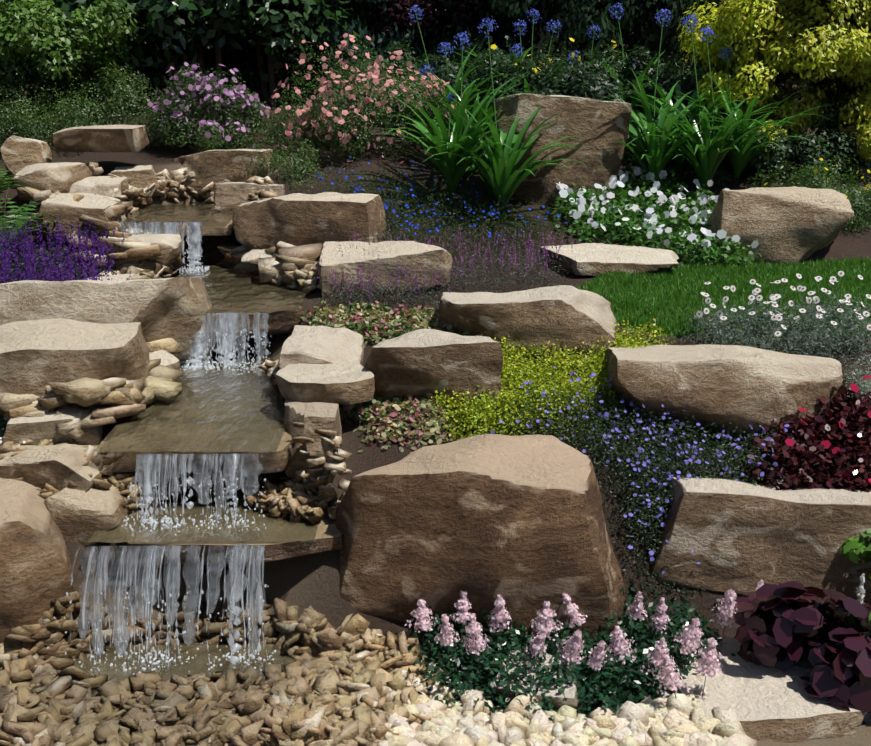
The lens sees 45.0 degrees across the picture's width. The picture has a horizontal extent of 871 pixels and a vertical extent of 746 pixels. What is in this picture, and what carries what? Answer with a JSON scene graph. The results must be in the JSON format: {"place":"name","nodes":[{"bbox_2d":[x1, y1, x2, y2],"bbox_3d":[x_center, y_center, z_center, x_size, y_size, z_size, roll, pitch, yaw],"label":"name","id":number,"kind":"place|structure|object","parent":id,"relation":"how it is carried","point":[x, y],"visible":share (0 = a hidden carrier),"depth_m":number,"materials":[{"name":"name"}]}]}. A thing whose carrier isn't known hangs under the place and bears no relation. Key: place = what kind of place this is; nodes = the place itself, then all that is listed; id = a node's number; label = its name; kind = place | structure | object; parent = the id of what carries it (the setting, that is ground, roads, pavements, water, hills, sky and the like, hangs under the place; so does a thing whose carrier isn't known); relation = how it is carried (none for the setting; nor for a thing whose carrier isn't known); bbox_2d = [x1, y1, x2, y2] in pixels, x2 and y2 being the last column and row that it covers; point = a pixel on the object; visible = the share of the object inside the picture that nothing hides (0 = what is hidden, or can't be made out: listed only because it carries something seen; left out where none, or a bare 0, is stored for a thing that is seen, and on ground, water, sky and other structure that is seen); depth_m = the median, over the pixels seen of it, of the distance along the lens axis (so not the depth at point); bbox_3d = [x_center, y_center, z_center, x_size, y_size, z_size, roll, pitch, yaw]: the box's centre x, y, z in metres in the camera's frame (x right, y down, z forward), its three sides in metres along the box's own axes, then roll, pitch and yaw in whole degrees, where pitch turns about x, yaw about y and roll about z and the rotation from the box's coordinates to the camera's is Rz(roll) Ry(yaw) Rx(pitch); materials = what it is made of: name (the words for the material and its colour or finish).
{"place":"outdoors","nodes":[
{"label":"outdoors","id":0,"kind":"place"},
{"bbox_2d":[0,77,870,745],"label":"ground","id":1,"kind":"structure","parent":0,"point":[304,581],"depth_m":6.23,"materials":[{"name":"soil"}]},
{"bbox_2d":[0,155,34,193],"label":"fern","id":2,"kind":"object","parent":1,"relation":"on","point":[4,184],"visible":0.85,"depth_m":7.19,"materials":[{"name":"green plant"}]},
{"bbox_2d":[0,136,52,177],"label":"rock","id":3,"kind":"object","parent":1,"relation":"on","point":[39,151],"visible":0.67,"depth_m":7.63,"materials":[{"name":"stone"}]},
{"bbox_2d":[0,85,62,150],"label":"green shrub","id":4,"kind":"object","parent":1,"relation":"on","point":[17,116],"visible":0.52,"depth_m":8.26,"materials":[{"name":"green plant"}]},
{"bbox_2d":[0,478,74,643],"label":"boulder","id":5,"kind":"object","parent":1,"relation":"on","point":[35,570],"visible":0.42,"depth_m":4.16,"materials":[{"name":"stone"}]},
{"bbox_2d":[0,189,77,255],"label":"fern","id":6,"kind":"object","parent":1,"relation":"on","point":[21,220],"visible":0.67,"depth_m":6.73,"materials":[{"name":"green plant"}]},
{"bbox_2d":[0,94,93,156],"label":"green shrub","id":7,"kind":"object","parent":1,"relation":"on","point":[38,133],"depth_m":8.43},
{"bbox_2d":[13,162,91,200],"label":"rock","id":8,"kind":"object","parent":1,"relation":"on","point":[62,177],"visible":0.67,"depth_m":7.22,"materials":[{"name":"stone"}]},
{"bbox_2d":[2,408,103,444],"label":"rock","id":9,"kind":"object","parent":1,"relation":"on","point":[36,430],"visible":0.52,"depth_m":4.66,"materials":[{"name":"stone"}]},
{"bbox_2d":[0,444,108,491],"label":"rock","id":10,"kind":"object","parent":1,"relation":"on","point":[59,467],"visible":0.42,"depth_m":4.46,"materials":[{"name":"stone"}]},
{"bbox_2d":[0,439,154,515],"bbox_3d":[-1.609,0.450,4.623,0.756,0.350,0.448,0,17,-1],"label":"rubble","id":11,"kind":"object","parent":10,"relation":"on","point":[100,462],"visible":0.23,"depth_m":4.54,"materials":[{"name":"stone"}]},
{"bbox_2d":[0,358,181,441],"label":"river stones","id":12,"kind":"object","parent":10,"relation":"on","point":[115,397],"visible":0.67,"depth_m":4.76,"materials":[{"name":"stone"}]},
{"bbox_2d":[149,350,180,370],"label":"rock","id":13,"kind":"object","parent":12,"relation":"on","point":[169,360],"depth_m":5.38,"materials":[{"name":"stone"}]},
{"bbox_2d":[0,214,130,283],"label":"lavender","id":14,"kind":"object","parent":1,"relation":"on","point":[68,275],"depth_m":6.30,"materials":[{"name":"plant"}]},
{"bbox_2d":[0,0,137,127],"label":"bush","id":15,"kind":"object","parent":1,"relation":"on","point":[21,39],"visible":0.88,"depth_m":8.92,"materials":[{"name":"green plant"}]},
{"bbox_2d":[29,162,118,212],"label":"pebbles","id":16,"kind":"object","parent":1,"relation":"on","point":[95,169],"visible":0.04,"depth_m":7.27,"materials":[{"name":"stone"}]},
{"bbox_2d":[0,318,149,420],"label":"boulder","id":17,"kind":"object","parent":1,"relation":"on","point":[36,356],"visible":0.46,"depth_m":4.84,"materials":[{"name":"stone"}]},
{"bbox_2d":[39,193,129,241],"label":"rock","id":18,"kind":"object","parent":1,"relation":"on","point":[92,205],"visible":0.56,"depth_m":6.85,"materials":[{"name":"stone"}]},
{"bbox_2d":[44,487,131,545],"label":"rock","id":19,"kind":"object","parent":1,"relation":"on","point":[81,517],"visible":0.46,"depth_m":4.38,"materials":[{"name":"stone"}]},
{"bbox_2d":[17,183,161,274],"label":"pebbles","id":20,"kind":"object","parent":1,"relation":"on","point":[133,252],"visible":0.38,"depth_m":6.55,"materials":[{"name":"stone"}]},
{"bbox_2d":[5,64,178,141],"bbox_3d":[-2.863,-2.174,8.787,1.510,0.813,1.067,-8,18,-25],"label":"green shrub","id":21,"kind":"object","parent":1,"relation":"on","point":[107,120],"depth_m":8.68,"materials":[{"name":"plant"}]},
{"bbox_2d":[69,176,128,201],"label":"rock","id":22,"kind":"object","parent":1,"relation":"on","point":[102,186],"visible":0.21,"depth_m":7.28,"materials":[{"name":"stone"}]},
{"bbox_2d":[53,125,148,151],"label":"boulder","id":23,"kind":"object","parent":1,"relation":"on","point":[114,138],"depth_m":7.63,"materials":[{"name":"stone"}]},
{"bbox_2d":[0,277,216,359],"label":"boulder","id":24,"kind":"object","parent":1,"relation":"on","point":[176,309],"visible":0.42,"depth_m":5.40,"materials":[{"name":"stone"}]},
{"bbox_2d":[99,167,160,213],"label":"pebbles","id":25,"kind":"object","parent":1,"relation":"on","point":[137,196],"visible":0.38,"depth_m":7.47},
{"bbox_2d":[110,165,158,196],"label":"rock","id":26,"kind":"object","parent":1,"relation":"on","point":[141,176],"visible":0.58,"depth_m":7.67,"materials":[{"name":"stone"}]},
{"bbox_2d":[96,255,182,279],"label":"rubble","id":27,"kind":"object","parent":1,"relation":"on","point":[174,266],"visible":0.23,"depth_m":6.34,"materials":[{"name":"stone"}]},
{"bbox_2d":[101,234,181,272],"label":"rock","id":28,"kind":"object","parent":1,"relation":"on","point":[170,246],"visible":0.42,"depth_m":6.61,"materials":[{"name":"stone"}]},
{"bbox_2d":[146,338,184,354],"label":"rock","id":29,"kind":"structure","parent":1,"relation":"on","point":[172,346],"depth_m":5.49,"materials":[{"name":"stone"}]},
{"bbox_2d":[118,203,232,221],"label":"pool water","id":30,"kind":"structure","parent":1,"relation":"on","point":[190,212],"depth_m":7.27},
{"bbox_2d":[0,0,365,116],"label":"broadleaf tree","id":31,"kind":"object","parent":1,"relation":"on","point":[233,19],"depth_m":9.96,"materials":[{"name":"plant"}]},
{"bbox_2d":[94,355,285,451],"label":"water pool","id":32,"kind":"structure","parent":1,"relation":"on","point":[222,409],"depth_m":4.90,"materials":[{"name":"liquid"}]},
{"bbox_2d":[179,312,270,372],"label":"waterfall","id":33,"kind":"object","parent":32,"relation":"on","point":[227,329],"visible":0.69,"depth_m":5.70,"materials":[{"name":"white"}]},
{"bbox_2d":[117,94,264,152],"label":"green shrub","id":34,"kind":"object","parent":1,"relation":"on","point":[189,140],"visible":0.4,"depth_m":8.28,"materials":[{"name":"green plant"}]},
{"bbox_2d":[105,424,285,503],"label":"rock wall","id":35,"kind":"structure","parent":1,"relation":"on","point":[273,477],"depth_m":4.72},
{"bbox_2d":[107,431,292,472],"bbox_3d":[-1.053,0.331,4.707,0.854,0.106,0.398,1,17,3],"label":"slab lip","id":36,"kind":"object","parent":35,"relation":"on","point":[278,459],"visible":0.21,"depth_m":4.55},
{"bbox_2d":[88,503,318,542],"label":"water pool","id":37,"kind":"structure","parent":1,"relation":"on","point":[280,528],"depth_m":4.39,"materials":[{"name":"liquid"}]},
{"bbox_2d":[121,453,274,534],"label":"waterfall","id":38,"kind":"object","parent":37,"relation":"on","point":[242,471],"visible":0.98,"depth_m":4.42,"materials":[{"name":"white"}]},
{"bbox_2d":[172,231,240,273],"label":"rock wall","id":39,"kind":"structure","parent":1,"relation":"on","point":[212,253],"depth_m":7.16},
{"bbox_2d":[137,218,233,235],"bbox_3d":[-1.715,-1.020,7.195,0.768,0.082,0.534,1,17,2],"label":"slab lip","id":40,"kind":"object","parent":39,"relation":"on","point":[210,228],"visible":0.17,"depth_m":6.96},
{"bbox_2d":[136,62,277,150],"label":"spirea shrub","id":41,"kind":"object","parent":1,"relation":"on","point":[252,113],"depth_m":8.21,"materials":[{"name":"plant"}]},
{"bbox_2d":[0,683,422,745],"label":"pebbles","id":42,"kind":"object","parent":1,"relation":"on","point":[352,733],"visible":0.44,"depth_m":3.64,"materials":[{"name":"stone"}]},
{"bbox_2d":[203,564,228,572],"bbox_3d":[-0.981,0.866,4.859,1.175,0.544,0.622,0,17,-1],"label":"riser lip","id":43,"kind":"object","parent":1,"relation":"on","point":[205,568],"depth_m":4.61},
{"bbox_2d":[123,499,342,566],"bbox_3d":[-0.899,0.671,4.566,1.027,0.117,0.604,-1,17,-4],"label":"slab lip","id":44,"kind":"object","parent":43,"relation":"on","point":[329,535],"visible":0.15,"depth_m":4.31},
{"bbox_2d":[153,167,280,203],"bbox_3d":[-1.561,-1.342,7.722,1.324,0.318,0.524,8,18,26],"label":"rubble top","id":45,"kind":"object","parent":1,"relation":"on","point":[171,188],"visible":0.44,"depth_m":7.83,"materials":[{"name":"stone"}]},
{"bbox_2d":[173,149,272,201],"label":"rock","id":46,"kind":"object","parent":1,"relation":"on","point":[210,166],"visible":0.52,"depth_m":7.84,"materials":[{"name":"stone"}]},
{"bbox_2d":[0,591,447,745],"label":"rubble base","id":47,"kind":"object","parent":1,"relation":"on","point":[355,661],"visible":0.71,"depth_m":3.93,"materials":[{"name":"stone"}]},
{"bbox_2d":[68,644,295,745],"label":"pool water","id":48,"kind":"structure","parent":47,"relation":"on","point":[198,663],"depth_m":4.15,"materials":[{"name":"liquid"}]},
{"bbox_2d":[64,543,275,674],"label":"waterfall","id":49,"kind":"object","parent":48,"relation":"on","point":[135,568],"visible":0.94,"depth_m":4.16,"materials":[{"name":"white"}]},
{"bbox_2d":[175,264,305,311],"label":"water pool","id":50,"kind":"structure","parent":1,"relation":"on","point":[226,288],"depth_m":6.25,"materials":[{"name":"liquid"}]},
{"bbox_2d":[120,222,209,272],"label":"waterfall","id":51,"kind":"object","parent":50,"relation":"on","point":[194,236],"visible":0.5,"depth_m":6.87,"materials":[{"name":"white"}]},
{"bbox_2d":[217,241,322,281],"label":"flats","id":52,"kind":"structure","parent":50,"relation":"on","point":[289,257],"depth_m":6.49,"materials":[{"name":"stone"}]},
{"bbox_2d":[241,248,274,263],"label":"rock","id":53,"kind":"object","parent":52,"relation":"on","point":[253,255],"depth_m":6.66,"materials":[{"name":"stone"}]},
{"bbox_2d":[212,334,278,355],"bbox_3d":[-1.187,-0.199,6.245,1.092,0.343,0.503,0,17,-1],"label":"riser lip","id":54,"kind":"object","parent":1,"relation":"on","point":[252,343],"depth_m":6.06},
{"bbox_2d":[214,182,285,211],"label":"rock","id":55,"kind":"object","parent":1,"relation":"on","point":[229,196],"visible":0.58,"depth_m":7.39,"materials":[{"name":"stone"}]},
{"bbox_2d":[209,306,303,337],"bbox_3d":[-1.175,-0.320,5.995,0.857,0.144,0.513,-1,17,-3],"label":"slab lip","id":56,"kind":"object","parent":1,"relation":"on","point":[281,322],"visible":0.21,"depth_m":5.84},
{"bbox_2d":[258,359,279,390],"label":"rubble","id":57,"kind":"object","parent":1,"relation":"on","point":[271,369],"visible":0.17,"depth_m":5.31,"materials":[{"name":"stone"}]},
{"bbox_2d":[245,475,327,523],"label":"rubble","id":58,"kind":"object","parent":1,"relation":"on","point":[285,496],"visible":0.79,"depth_m":4.52,"materials":[{"name":"stone"}]},
{"bbox_2d":[237,137,337,192],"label":"green shrub","id":59,"kind":"object","parent":1,"relation":"on","point":[292,168],"visible":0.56,"depth_m":7.79,"materials":[{"name":"green plant"}]},
{"bbox_2d":[258,253,320,293],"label":"rubble","id":60,"kind":"object","parent":1,"relation":"on","point":[304,281],"visible":0.52,"depth_m":6.29,"materials":[{"name":"stone"}]},
{"bbox_2d":[232,192,385,248],"bbox_3d":[-0.838,-0.980,6.954,1.004,0.424,0.632,2,17,7],"label":"rock","id":61,"kind":"object","parent":1,"relation":"on","point":[297,219],"visible":0.77,"depth_m":6.66,"materials":[{"name":"stone"}]},
{"bbox_2d":[284,400,341,478],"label":"rock","id":62,"kind":"object","parent":1,"relation":"on","point":[312,416],"visible":0.56,"depth_m":4.64,"materials":[{"name":"stone"}]},
{"bbox_2d":[248,100,382,149],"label":"shrub","id":63,"kind":"object","parent":1,"relation":"on","point":[282,132],"visible":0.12,"depth_m":8.67,"materials":[{"name":"green plant"}]},
{"bbox_2d":[279,325,363,397],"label":"rock","id":64,"kind":"object","parent":1,"relation":"on","point":[302,344],"visible":0.38,"depth_m":5.18,"materials":[{"name":"stone"}]},
{"bbox_2d":[292,422,351,518],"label":"rubble","id":65,"kind":"object","parent":1,"relation":"on","point":[332,462],"visible":0.85,"depth_m":4.47,"materials":[{"name":"stone"}]},
{"bbox_2d":[276,361,374,404],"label":"slab","id":66,"kind":"structure","parent":1,"relation":"on","point":[348,382],"depth_m":4.82,"materials":[{"name":"stone"}]},
{"bbox_2d":[225,0,433,80],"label":"shrub","id":67,"kind":"object","parent":1,"relation":"on","point":[378,43],"visible":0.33,"depth_m":10.71,"materials":[{"name":"green plant"}]},
{"bbox_2d":[264,33,462,163],"bbox_3d":[-0.487,-2.155,8.338,1.702,1.037,1.197,0,17,-1],"label":"flowering bush","id":68,"kind":"object","parent":1,"relation":"on","point":[345,127],"depth_m":8.18,"materials":[{"name":"plant"}]},
{"bbox_2d":[318,241,451,297],"bbox_3d":[-0.303,-0.630,6.360,0.806,0.324,0.490,-1,17,-4],"label":"rock","id":69,"kind":"object","parent":1,"relation":"on","point":[414,255],"visible":0.83,"depth_m":6.16,"materials":[{"name":"stone"}]},
{"bbox_2d":[301,300,479,346],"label":"variegated plant","id":70,"kind":"object","parent":1,"relation":"on","point":[383,324],"visible":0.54,"depth_m":5.76,"materials":[{"name":"green plant"}]},
{"bbox_2d":[339,393,463,452],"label":"variegated plant","id":71,"kind":"object","parent":1,"relation":"on","point":[410,417],"visible":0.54,"depth_m":4.89,"materials":[{"name":"green plant"}]},
{"bbox_2d":[23,0,806,68],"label":"hedge","id":72,"kind":"object","parent":1,"relation":"on","point":[676,51],"visible":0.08,"depth_m":12.59,"materials":[{"name":"green plant"}]},
{"bbox_2d":[13,0,825,84],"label":"hedge screen","id":73,"kind":"object","parent":1,"relation":"on","point":[191,58],"depth_m":13.58,"materials":[{"name":"plant"}]},
{"bbox_2d":[365,329,502,409],"bbox_3d":[-0.033,-0.006,5.193,0.641,0.379,0.539,-3,11,-8],"label":"rock","id":74,"kind":"object","parent":1,"relation":"on","point":[423,362],"visible":0.73,"depth_m":4.96,"materials":[{"name":"stone"}]},
{"bbox_2d":[303,151,571,268],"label":"blue groundcover flowers","id":75,"kind":"object","parent":1,"relation":"on","point":[439,194],"depth_m":7.37,"materials":[{"name":"plant"}]},
{"bbox_2d":[305,225,577,317],"bbox_3d":[0.133,-0.664,6.474,2.108,0.445,1.323,-9,19,-28],"label":"thyme plant","id":76,"kind":"object","parent":1,"relation":"on","point":[467,271],"depth_m":6.37,"materials":[{"name":"plant"}]},
{"bbox_2d":[329,40,563,126],"bbox_3d":[0.063,-2.535,9.552,2.205,0.935,1.212,0,17,-1],"label":"dark shrub","id":77,"kind":"object","parent":1,"relation":"on","point":[438,66],"visible":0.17,"depth_m":9.29,"materials":[{"name":"green plant"}]},
{"bbox_2d":[372,0,521,57],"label":"shrub","id":78,"kind":"object","parent":1,"relation":"on","point":[431,22],"visible":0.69,"depth_m":10.96,"materials":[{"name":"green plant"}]},
{"bbox_2d":[335,434,626,644],"bbox_3d":[0.181,0.728,4.536,1.219,0.907,0.867,-3,5,-4],"label":"boulder","id":79,"kind":"object","parent":1,"relation":"on","point":[518,523],"visible":0.85,"depth_m":4.20,"materials":[{"name":"stone"}]},
{"bbox_2d":[438,285,617,362],"bbox_3d":[0.487,-0.266,5.595,0.945,0.364,0.600,1,12,3],"label":"rock","id":80,"kind":"object","parent":1,"relation":"on","point":[564,315],"visible":0.79,"depth_m":5.33,"materials":[{"name":"stone"}]},
{"bbox_2d":[490,650,578,708],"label":"rock","id":81,"kind":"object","parent":1,"relation":"on","point":[570,694],"depth_m":3.85,"materials":[{"name":"stone"}]},
{"bbox_2d":[371,36,719,126],"bbox_3d":[1.117,-2.608,9.688,3.484,0.948,1.286,0,17,-1],"label":"yellow shrub","id":82,"kind":"object","parent":1,"relation":"on","point":[613,56],"depth_m":9.48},
{"bbox_2d":[425,318,674,448],"bbox_3d":[0.566,0.035,5.176,1.524,0.507,1.102,0,17,-1],"label":"lime sedum","id":83,"kind":"object","parent":1,"relation":"on","point":[483,416],"visible":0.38,"depth_m":5.01,"materials":[{"name":"green plant"}]},
{"bbox_2d":[493,94,631,204],"bbox_3d":[0.911,-1.656,8.076,1.023,0.895,0.603,2,10,-8],"label":"boulder","id":84,"kind":"object","parent":1,"relation":"on","point":[598,123],"visible":0.54,"depth_m":7.80,"materials":[{"name":"stone"}]},
{"bbox_2d":[396,571,735,720],"bbox_3d":[0.505,1.065,4.083,1.423,0.292,1.019,0,17,-1],"label":"astilbe plant","id":85,"kind":"object","parent":1,"relation":"on","point":[632,683],"visible":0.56,"depth_m":3.98,"materials":[{"name":"green plant"}]},
{"bbox_2d":[405,579,763,698],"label":"pink flowers","id":86,"kind":"object","parent":85,"relation":"attached to","point":[545,628],"visible":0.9,"depth_m":4.00,"materials":[{"name":"pink plant"}]},
{"bbox_2d":[379,670,756,745],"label":"pebbles","id":87,"kind":"object","parent":1,"relation":"on","point":[680,720],"visible":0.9,"depth_m":3.68,"materials":[{"name":"stone"}]},
{"bbox_2d":[428,0,763,85],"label":"shrub","id":88,"kind":"object","parent":1,"relation":"on","point":[516,10],"visible":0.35,"depth_m":10.39,"materials":[{"name":"green plant"}]},
{"bbox_2d":[373,3,832,216],"bbox_3d":[1.291,-2.279,8.726,3.578,1.596,3.828,0,17,-1],"label":"agapanthus plant","id":89,"kind":"object","parent":1,"relation":"on","point":[675,131],"depth_m":7.90,"materials":[{"name":"plant"}]},
{"bbox_2d":[539,243,678,275],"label":"slab","id":90,"kind":"structure","parent":1,"relation":"on","point":[594,259],"depth_m":6.75,"materials":[{"name":"stone"}]},
{"bbox_2d":[380,45,860,164],"bbox_3d":[1.683,-2.321,9.247,4.328,1.071,1.260,0,17,-1],"label":"dark shrub","id":91,"kind":"object","parent":1,"relation":"on","point":[594,91],"visible":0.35,"depth_m":9.02,"materials":[{"name":"green plant"}]},
{"bbox_2d":[490,367,792,611],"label":"blue groundcover flowers","id":92,"kind":"object","parent":1,"relation":"on","point":[673,468],"depth_m":4.72,"materials":[{"name":"plant"}]},
{"bbox_2d":[539,163,769,270],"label":"white flowers","id":93,"kind":"object","parent":1,"relation":"on","point":[697,252],"depth_m":7.42,"materials":[{"name":"plant"}]},
{"bbox_2d":[605,344,842,436],"bbox_3d":[1.381,0.119,5.056,1.116,0.486,0.665,1,7,4],"label":"boulder","id":94,"kind":"object","parent":1,"relation":"on","point":[747,386],"visible":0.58,"depth_m":4.79,"materials":[{"name":"stone"}]},
{"bbox_2d":[642,637,866,742],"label":"slab","id":95,"kind":"structure","parent":1,"relation":"on","point":[764,703],"depth_m":3.82,"materials":[{"name":"stone"}]},
{"bbox_2d":[650,476,870,606],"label":"boulder","id":96,"kind":"object","parent":1,"relation":"on","point":[742,538],"visible":0.69,"depth_m":4.45,"materials":[{"name":"stone"}]},
{"bbox_2d":[666,97,870,187],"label":"dark shrub","id":97,"kind":"object","parent":1,"relation":"on","point":[807,152],"visible":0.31,"depth_m":8.36,"materials":[{"name":"green plant"}]},
{"bbox_2d":[670,271,870,370],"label":"daisy plant","id":98,"kind":"object","parent":1,"relation":"on","point":[803,338],"depth_m":5.49,"materials":[{"name":"plant"}]},
{"bbox_2d":[677,0,870,164],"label":"shrub","id":99,"kind":"object","parent":1,"relation":"on","point":[773,51],"visible":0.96,"depth_m":8.39,"materials":[{"name":"yellow plant"}]},
{"bbox_2d":[707,186,853,264],"bbox_3d":[2.320,-0.979,7.240,0.936,0.604,0.635,1,11,5],"label":"boulder","id":100,"kind":"object","parent":1,"relation":"on","point":[788,224],"visible":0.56,"depth_m":7.00,"materials":[{"name":"stone"}]},
{"bbox_2d":[715,375,870,491],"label":"burgundy plant","id":101,"kind":"object","parent":1,"relation":"on","point":[812,463],"depth_m":4.70,"materials":[{"name":"plant"}]},
{"bbox_2d":[733,581,870,722],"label":"heuchera","id":102,"kind":"object","parent":1,"relation":"on","point":[790,626],"visible":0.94,"depth_m":3.92,"materials":[{"name":"purple plant"}]},
{"bbox_2d":[745,154,870,234],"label":"plant","id":103,"kind":"object","parent":1,"relation":"on","point":[859,202],"depth_m":7.64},
{"bbox_2d":[840,528,870,578],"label":"green leafy plant","id":104,"kind":"object","parent":1,"relation":"on","point":[855,550],"visible":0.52,"depth_m":4.38,"materials":[{"name":"green plant"}]},
{"bbox_2d":[842,353,870,405],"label":"silver plant","id":105,"kind":"object","parent":1,"relation":"on","point":[867,384],"visible":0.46,"depth_m":5.10,"materials":[{"name":"green plant"}]},
{"bbox_2d":[574,256,870,339],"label":"lawn grass","id":106,"kind":"structure","parent":0,"point":[666,297],"depth_m":6.27,"materials":[{"name":"green plant"}]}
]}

